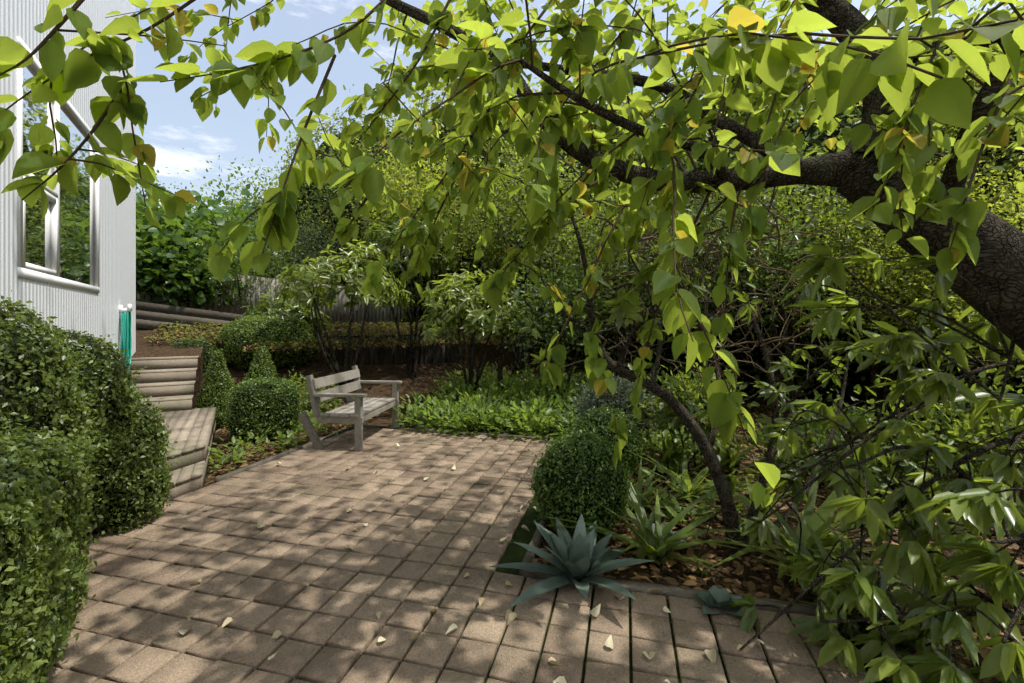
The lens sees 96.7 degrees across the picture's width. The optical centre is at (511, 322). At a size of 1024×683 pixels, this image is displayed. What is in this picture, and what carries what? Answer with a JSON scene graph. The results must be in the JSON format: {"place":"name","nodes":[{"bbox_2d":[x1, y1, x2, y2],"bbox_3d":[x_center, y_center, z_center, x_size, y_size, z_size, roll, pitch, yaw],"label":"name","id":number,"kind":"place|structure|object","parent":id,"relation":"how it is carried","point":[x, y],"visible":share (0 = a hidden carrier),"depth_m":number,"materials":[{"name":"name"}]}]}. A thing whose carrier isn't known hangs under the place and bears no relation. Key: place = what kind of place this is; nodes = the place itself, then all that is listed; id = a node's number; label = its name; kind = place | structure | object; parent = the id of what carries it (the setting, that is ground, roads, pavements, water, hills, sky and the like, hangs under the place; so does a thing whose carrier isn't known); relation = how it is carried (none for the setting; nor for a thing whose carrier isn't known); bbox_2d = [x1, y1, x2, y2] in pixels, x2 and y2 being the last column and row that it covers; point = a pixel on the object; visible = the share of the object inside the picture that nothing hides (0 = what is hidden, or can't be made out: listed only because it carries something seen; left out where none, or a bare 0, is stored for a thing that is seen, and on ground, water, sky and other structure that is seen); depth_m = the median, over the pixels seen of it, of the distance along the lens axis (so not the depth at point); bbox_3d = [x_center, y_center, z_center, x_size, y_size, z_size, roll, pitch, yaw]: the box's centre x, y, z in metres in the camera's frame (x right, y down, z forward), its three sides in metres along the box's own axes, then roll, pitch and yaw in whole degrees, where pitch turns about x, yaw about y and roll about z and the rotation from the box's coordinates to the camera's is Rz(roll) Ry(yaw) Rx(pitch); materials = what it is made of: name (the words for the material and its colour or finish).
{"place":"outdoors","nodes":[
{"label":"outdoors","id":0,"kind":"place"},
{"bbox_2d":[0,0,135,359],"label":"house wall","id":1,"kind":"structure","parent":0,"point":[93,313],"depth_m":4.89,"materials":[{"name":"white wood"}]},
{"bbox_2d":[17,36,99,292],"bbox_3d":[-4.308,-1.250,4.382,0.055,1.800,2.290,0,0,-31],"label":"window frame","id":2,"kind":"object","parent":1,"relation":"attached to","point":[25,269],"visible":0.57,"depth_m":4.09,"materials":[{"name":"white wood"}]},
{"bbox_2d":[23,65,93,285],"bbox_3d":[-4.316,-1.250,4.377,0.001,1.740,2.250,0,0,-31],"label":"window glass","id":3,"kind":"object","parent":2,"relation":"in","point":[76,239],"visible":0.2,"depth_m":4.46,"materials":[{"name":"clear glass"}]},
{"bbox_2d":[119,304,131,368],"bbox_3d":[-5.414,0.291,6.375,0.125,1.111,0.282,0,0,-31],"label":"garden hose","id":4,"kind":"object","parent":1,"relation":"attached to","point":[125,320],"visible":0.84,"depth_m":6.31,"materials":[{"name":"teal plastic"}]},
{"bbox_2d":[226,193,268,313],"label":"tree","id":5,"kind":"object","parent":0,"point":[258,204],"depth_m":15.90,"materials":[{"name":"green plant"}]},
{"bbox_2d":[131,324,664,411],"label":"terrace","id":6,"kind":"structure","parent":0,"point":[316,366],"depth_m":9.17,"materials":[{"name":"soil"}]},
{"bbox_2d":[136,167,221,210],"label":"tree","id":7,"kind":"object","parent":6,"relation":"on","point":[157,170],"visible":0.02,"depth_m":21.67,"materials":[{"name":"green plant"}]},
{"bbox_2d":[136,301,245,331],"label":"retaining wall","id":8,"kind":"structure","parent":6,"relation":"on","point":[155,317],"depth_m":9.04,"materials":[{"name":"wood"}]},
{"bbox_2d":[170,333,219,377],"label":"shrub","id":9,"kind":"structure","parent":6,"relation":"on","point":[208,351],"depth_m":7.97,"materials":[{"name":"green plant"}]},
{"bbox_2d":[136,183,280,323],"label":"tree","id":10,"kind":"object","parent":6,"relation":"on","point":[174,222],"visible":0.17,"depth_m":10.54,"materials":[{"name":"green plant"}]},
{"bbox_2d":[166,252,275,319],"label":"shrub","id":11,"kind":"object","parent":6,"relation":"on","point":[219,299],"visible":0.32,"depth_m":10.05,"materials":[{"name":"green plant"}]},
{"bbox_2d":[167,148,296,211],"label":"tree","id":12,"kind":"object","parent":6,"relation":"on","point":[245,196],"visible":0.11,"depth_m":22.00,"materials":[{"name":"green plant"}]},
{"bbox_2d":[160,184,310,302],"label":"tree","id":13,"kind":"object","parent":6,"relation":"on","point":[244,191],"visible":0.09,"depth_m":13.47,"materials":[{"name":"green plant"}]},
{"bbox_2d":[154,198,330,315],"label":"tree","id":14,"kind":"object","parent":6,"relation":"on","point":[271,272],"visible":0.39,"depth_m":10.39,"materials":[{"name":"green plant"}]},
{"bbox_2d":[136,264,409,324],"bbox_3d":[-5.368,-0.544,11.289,6.450,1.372,0.138,0,0,-41],"label":"paling fence","id":15,"kind":"object","parent":6,"relation":"on","point":[339,312],"visible":0.23,"depth_m":11.26,"materials":[{"name":"grey wood"}]},
{"bbox_2d":[136,223,263,321],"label":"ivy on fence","id":16,"kind":"object","parent":15,"relation":"on","point":[155,276],"visible":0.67,"depth_m":9.50,"materials":[{"name":"green plant"}]},
{"bbox_2d":[240,289,331,330],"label":"rhododendron shrub","id":17,"kind":"object","parent":6,"relation":"on","point":[283,310],"visible":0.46,"depth_m":9.30,"materials":[{"name":"green plant"}]},
{"bbox_2d":[236,197,355,285],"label":"tree","id":18,"kind":"object","parent":6,"relation":"on","point":[313,242],"visible":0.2,"depth_m":12.70,"materials":[{"name":"green plant"}]},
{"bbox_2d":[282,203,344,266],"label":"tree","id":19,"kind":"object","parent":6,"relation":"on","point":[317,245],"visible":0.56,"depth_m":11.87,"materials":[{"name":"green plant"}]},
{"bbox_2d":[144,320,533,351],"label":"groundcover slope","id":20,"kind":"structure","parent":6,"relation":"on","point":[308,345],"depth_m":9.27,"materials":[{"name":"green plant"}]},
{"bbox_2d":[258,84,428,164],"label":"tree","id":21,"kind":"object","parent":6,"relation":"on","point":[350,117],"visible":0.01,"depth_m":17.42,"materials":[{"name":"green plant"}]},
{"bbox_2d":[274,239,414,392],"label":"rhododendron shrub","id":22,"kind":"object","parent":6,"relation":"on","point":[303,292],"visible":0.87,"depth_m":8.20,"materials":[{"name":"green plant"}]},
{"bbox_2d":[269,106,419,323],"bbox_3d":[-4.289,-2.801,15.478,7.221,9.379,5.255,0,0,-52],"label":"tree","id":23,"kind":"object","parent":6,"relation":"on","point":[304,199],"depth_m":13.62,"materials":[{"name":"green plant"}]},
{"bbox_2d":[274,122,426,284],"bbox_3d":[-4.227,-2.399,12.995,4.588,6.828,4.606,0,0,-7],"label":"tree","id":24,"kind":"object","parent":6,"relation":"on","point":[334,188],"visible":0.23,"depth_m":12.44,"materials":[{"name":"green plant"}]},
{"bbox_2d":[332,334,457,365],"bbox_3d":[-2.445,0.880,9.873,2.723,1.240,0.020,0,0,-28],"label":"fence","id":25,"kind":"object","parent":6,"relation":"on","point":[434,354],"visible":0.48,"depth_m":9.79,"materials":[{"name":"wood"}]},
{"bbox_2d":[363,198,460,379],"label":"rhododendron shrub","id":26,"kind":"object","parent":6,"relation":"on","point":[412,369],"visible":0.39,"depth_m":9.40,"materials":[{"name":"green plant"}]},
{"bbox_2d":[325,119,513,333],"bbox_3d":[-1.989,-1.947,10.893,4.500,5.932,4.865,0,0,-31],"label":"tree","id":27,"kind":"object","parent":6,"relation":"on","point":[412,202],"visible":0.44,"depth_m":10.22,"materials":[{"name":"green plant"}]},
{"bbox_2d":[409,138,617,377],"bbox_3d":[0.095,-1.518,9.903,4.579,5.487,4.378,0,0,-10],"label":"tree","id":28,"kind":"object","parent":6,"relation":"on","point":[516,357],"visible":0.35,"depth_m":9.81,"materials":[{"name":"green plant"}]},
{"bbox_2d":[482,78,661,376],"bbox_3d":[2.810,-2.438,13.007,7.312,8.607,4.702,0,0,-31],"label":"tree","id":29,"kind":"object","parent":6,"relation":"on","point":[583,356],"depth_m":11.33,"materials":[{"name":"green plant"}]},
{"bbox_2d":[378,77,540,331],"bbox_3d":[-0.415,-3.025,14.515,7.602,9.877,4.770,0,0,-31],"label":"tree","id":30,"kind":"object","parent":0,"point":[411,143],"depth_m":12.59,"materials":[{"name":"green plant"}]},
{"bbox_2d":[489,513,653,607],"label":"agave plant","id":31,"kind":"object","parent":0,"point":[579,554],"visible":0.99,"depth_m":2.62,"materials":[{"name":"green plant"}]},
{"bbox_2d":[136,0,1023,212],"label":"sky","id":32,"kind":"structure","parent":0,"point":[173,124],"materials":[{"name":"blue"}]},
{"bbox_2d":[204,380,1023,682],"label":"ground","id":33,"kind":"structure","parent":0,"point":[769,576],"depth_m":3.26,"materials":[{"name":"soil"}]},
{"bbox_2d":[0,290,177,682],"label":"hedge","id":34,"kind":"object","parent":33,"relation":"on","point":[84,441],"visible":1,"depth_m":2.28,"materials":[{"name":"green plant"}]},
{"bbox_2d":[70,356,215,538],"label":"deck steps","id":35,"kind":"structure","parent":33,"relation":"on","point":[171,381],"depth_m":5.92,"materials":[{"name":"brown wood"}]},
{"bbox_2d":[194,348,235,428],"bbox_3d":[-4.332,0.950,6.696,0.665,1.176,0.646,0,0,-31],"label":"topiary cone","id":36,"kind":"object","parent":33,"relation":"on","point":[217,382],"visible":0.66,"depth_m":6.57,"materials":[{"name":"green plant"}]},
{"bbox_2d":[242,341,279,385],"bbox_3d":[-4.064,0.916,7.411,0.752,1.242,0.736,0,0,-31],"label":"topiary cone","id":37,"kind":"object","parent":33,"relation":"on","point":[262,366],"visible":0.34,"depth_m":7.31,"materials":[{"name":"green plant"}]},
{"bbox_2d":[222,372,307,444],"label":"trimmed bush","id":38,"kind":"object","parent":33,"relation":"on","point":[259,405],"visible":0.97,"depth_m":5.75,"materials":[{"name":"green plant"}]},
{"bbox_2d":[214,313,320,369],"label":"bush","id":39,"kind":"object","parent":33,"relation":"on","point":[255,328],"depth_m":8.43,"materials":[{"name":"green plant"}]},
{"bbox_2d":[272,365,353,412],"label":"shrub","id":40,"kind":"object","parent":33,"relation":"on","point":[304,389],"visible":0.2,"depth_m":7.38,"materials":[{"name":"green plant"}]},
{"bbox_2d":[126,441,764,682],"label":"fallen leaves","id":41,"kind":"object","parent":33,"relation":"on","point":[510,615],"depth_m":2.25,"materials":[{"name":"beige plant"}]},
{"bbox_2d":[207,362,747,538],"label":"perennial plants","id":42,"kind":"object","parent":33,"relation":"on","point":[489,405],"visible":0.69,"depth_m":6.21,"materials":[{"name":"green plant"}]},
{"bbox_2d":[418,265,523,392],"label":"rhododendron shrub","id":43,"kind":"object","parent":42,"relation":"on","point":[451,312],"visible":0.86,"depth_m":7.56,"materials":[{"name":"green plant"}]},
{"bbox_2d":[482,237,633,399],"bbox_3d":[0.837,-0.175,7.476,2.683,3.170,2.886,0,0,-3],"label":"tree","id":44,"kind":"object","parent":42,"relation":"on","point":[552,327],"visible":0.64,"depth_m":7.30,"materials":[{"name":"green plant"}]},
{"bbox_2d":[469,267,505,389],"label":"tree trunks","id":45,"kind":"object","parent":33,"relation":"on","point":[500,363],"visible":0.35,"depth_m":8.16,"materials":[{"name":"brown plant"}]},
{"bbox_2d":[98,439,883,682],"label":"patio joint bed","id":46,"kind":"object","parent":33,"relation":"on","point":[514,552],"depth_m":2.40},
{"bbox_2d":[40,428,874,682],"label":"patio pavers","id":47,"kind":"object","parent":46,"relation":"on","point":[292,568],"visible":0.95,"depth_m":2.45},
{"bbox_2d":[298,365,401,450],"bbox_3d":[-2.042,1.063,5.928,0.818,0.905,1.300,0,0,6],"label":"bench","id":48,"kind":"object","parent":47,"relation":"on","point":[357,411],"visible":0.96,"depth_m":5.44,"materials":[{"name":"grey wood"}]},
{"bbox_2d":[0,0,1023,509],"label":"tree","id":49,"kind":"object","parent":33,"relation":"on","point":[904,86],"visible":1,"depth_m":1.83,"materials":[{"name":"green plant"}]},
{"bbox_2d":[215,425,892,682],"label":"patio edging","id":50,"kind":"object","parent":33,"relation":"on","point":[690,593],"visible":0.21,"depth_m":2.57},
{"bbox_2d":[526,417,633,539],"bbox_3d":[0.522,1.118,3.311,0.785,0.840,0.808,0,0,-31],"label":"box ball","id":51,"kind":"object","parent":33,"relation":"on","point":[576,475],"visible":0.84,"depth_m":3.09,"materials":[{"name":"green plant"}]},
{"bbox_2d":[570,404,645,470],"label":"shrub","id":52,"kind":"object","parent":33,"relation":"on","point":[596,420],"visible":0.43,"depth_m":4.32,"materials":[{"name":"green plant"}]},
{"bbox_2d":[559,368,667,438],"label":"grey bush","id":53,"kind":"object","parent":33,"relation":"on","point":[618,399],"visible":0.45,"depth_m":5.16,"materials":[{"name":"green plant"}]},
{"bbox_2d":[508,154,743,385],"bbox_3d":[2.040,-0.884,8.575,4.262,4.608,4.338,0,0,-31],"label":"shrub","id":54,"kind":"object","parent":33,"relation":"on","point":[597,232],"visible":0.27,"depth_m":8.14,"materials":[{"name":"green plant"}]},
{"bbox_2d":[652,523,688,547],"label":"agave plant","id":55,"kind":"object","parent":33,"relation":"on","point":[670,533],"visible":0.16,"depth_m":3.10,"materials":[{"name":"green plant"}]},
{"bbox_2d":[625,349,759,473],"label":"shrub","id":56,"kind":"object","parent":33,"relation":"on","point":[697,397],"visible":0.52,"depth_m":4.50,"materials":[{"name":"green plant"}]},
{"bbox_2d":[602,67,804,391],"bbox_3d":[5.546,-2.203,11.462,7.192,8.093,4.671,0,0,-31],"label":"shrub","id":57,"kind":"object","parent":33,"relation":"on","point":[667,348],"depth_m":9.88,"materials":[{"name":"green plant"}]},
{"bbox_2d":[593,154,837,384],"bbox_3d":[2.918,-0.588,7.071,3.768,4.000,3.225,0,0,18],"label":"shrub","id":58,"kind":"object","parent":33,"relation":"on","point":[747,273],"visible":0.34,"depth_m":6.49,"materials":[{"name":"green plant"}]},
{"bbox_2d":[692,585,743,615],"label":"agave plant","id":59,"kind":"object","parent":33,"relation":"on","point":[715,597],"visible":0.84,"depth_m":2.39,"materials":[{"name":"green plant"}]},
{"bbox_2d":[485,116,968,555],"bbox_3d":[1.607,-0.228,4.027,3.368,3.480,3.000,0,0,8],"label":"tree","id":60,"kind":"object","parent":33,"relation":"on","point":[705,444],"visible":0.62,"depth_m":3.30,"materials":[{"name":"green plant"}]},
{"bbox_2d":[544,430,1023,682],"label":"strappy plants","id":61,"kind":"object","parent":33,"relation":"on","point":[816,537],"visible":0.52,"depth_m":2.91,"materials":[{"name":"green plant"}]},
{"bbox_2d":[687,119,922,408],"bbox_3d":[4.552,-0.929,7.580,3.873,4.704,3.788,0,0,-31],"label":"shrub","id":62,"kind":"object","parent":33,"relation":"on","point":[830,219],"visible":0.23,"depth_m":7.03,"materials":[{"name":"green plant"}]},
{"bbox_2d":[725,73,948,405],"bbox_3d":[7.844,-1.873,10.079,7.041,7.506,4.928,0,0,-31],"label":"shrub","id":63,"kind":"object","parent":33,"relation":"on","point":[862,378],"depth_m":8.63,"materials":[{"name":"green plant"}]},
{"bbox_2d":[682,245,1023,682],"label":"rhododendron branches","id":64,"kind":"object","parent":33,"relation":"on","point":[977,509],"visible":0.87,"depth_m":2.04,"materials":[{"name":"green plant"}]},
{"bbox_2d":[729,378,980,502],"bbox_3d":[3.011,1.031,4.178,1.749,1.022,1.814,0,0,-31],"label":"shrub","id":65,"kind":"object","parent":33,"relation":"on","point":[806,446],"visible":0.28,"depth_m":4.04,"materials":[{"name":"green plant"}]},
{"bbox_2d":[830,35,1020,416],"bbox_3d":[9.375,-1.848,8.674,7.098,7.299,5.283,0,0,-31],"label":"shrub","id":66,"kind":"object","parent":33,"relation":"on","point":[920,366],"depth_m":7.43,"materials":[{"name":"green plant"}]},
{"bbox_2d":[835,354,1023,505],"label":"shrub","id":67,"kind":"object","parent":33,"relation":"on","point":[962,433],"visible":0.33,"depth_m":3.76,"materials":[{"name":"green plant"}]},
{"bbox_2d":[899,108,1023,409],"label":"shrub","id":68,"kind":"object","parent":33,"relation":"on","point":[1015,381],"depth_m":6.39,"materials":[{"name":"green plant"}]},
{"bbox_2d":[914,178,1023,413],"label":"shrub","id":69,"kind":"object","parent":33,"relation":"on","point":[958,315],"depth_m":4.64,"materials":[{"name":"green plant"}]},
{"bbox_2d":[762,160,1016,419],"bbox_3d":[5.751,-0.664,7.024,3.815,4.364,3.696,0,0,-31],"label":"shrub","id":70,"kind":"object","parent":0,"point":[867,273],"depth_m":6.77,"materials":[{"name":"green plant"}]},
{"bbox_2d":[793,146,1023,435],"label":"shrub","id":71,"kind":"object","parent":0,"point":[892,282],"depth_m":5.95,"materials":[{"name":"green plant"}]},
{"bbox_2d":[813,2,1016,409],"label":"hedge wall","id":72,"kind":"structure","parent":0,"point":[973,80],"depth_m":7.13,"materials":[{"name":"green plant"}]},
{"bbox_2d":[867,152,1023,450],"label":"shrub","id":73,"kind":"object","parent":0,"point":[991,210],"depth_m":5.42,"materials":[{"name":"green plant"}]},
{"bbox_2d":[927,0,1023,415],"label":"hedge wall","id":74,"kind":"structure","parent":0,"point":[977,84],"depth_m":6.69,"materials":[{"name":"green plant"}]}
]}

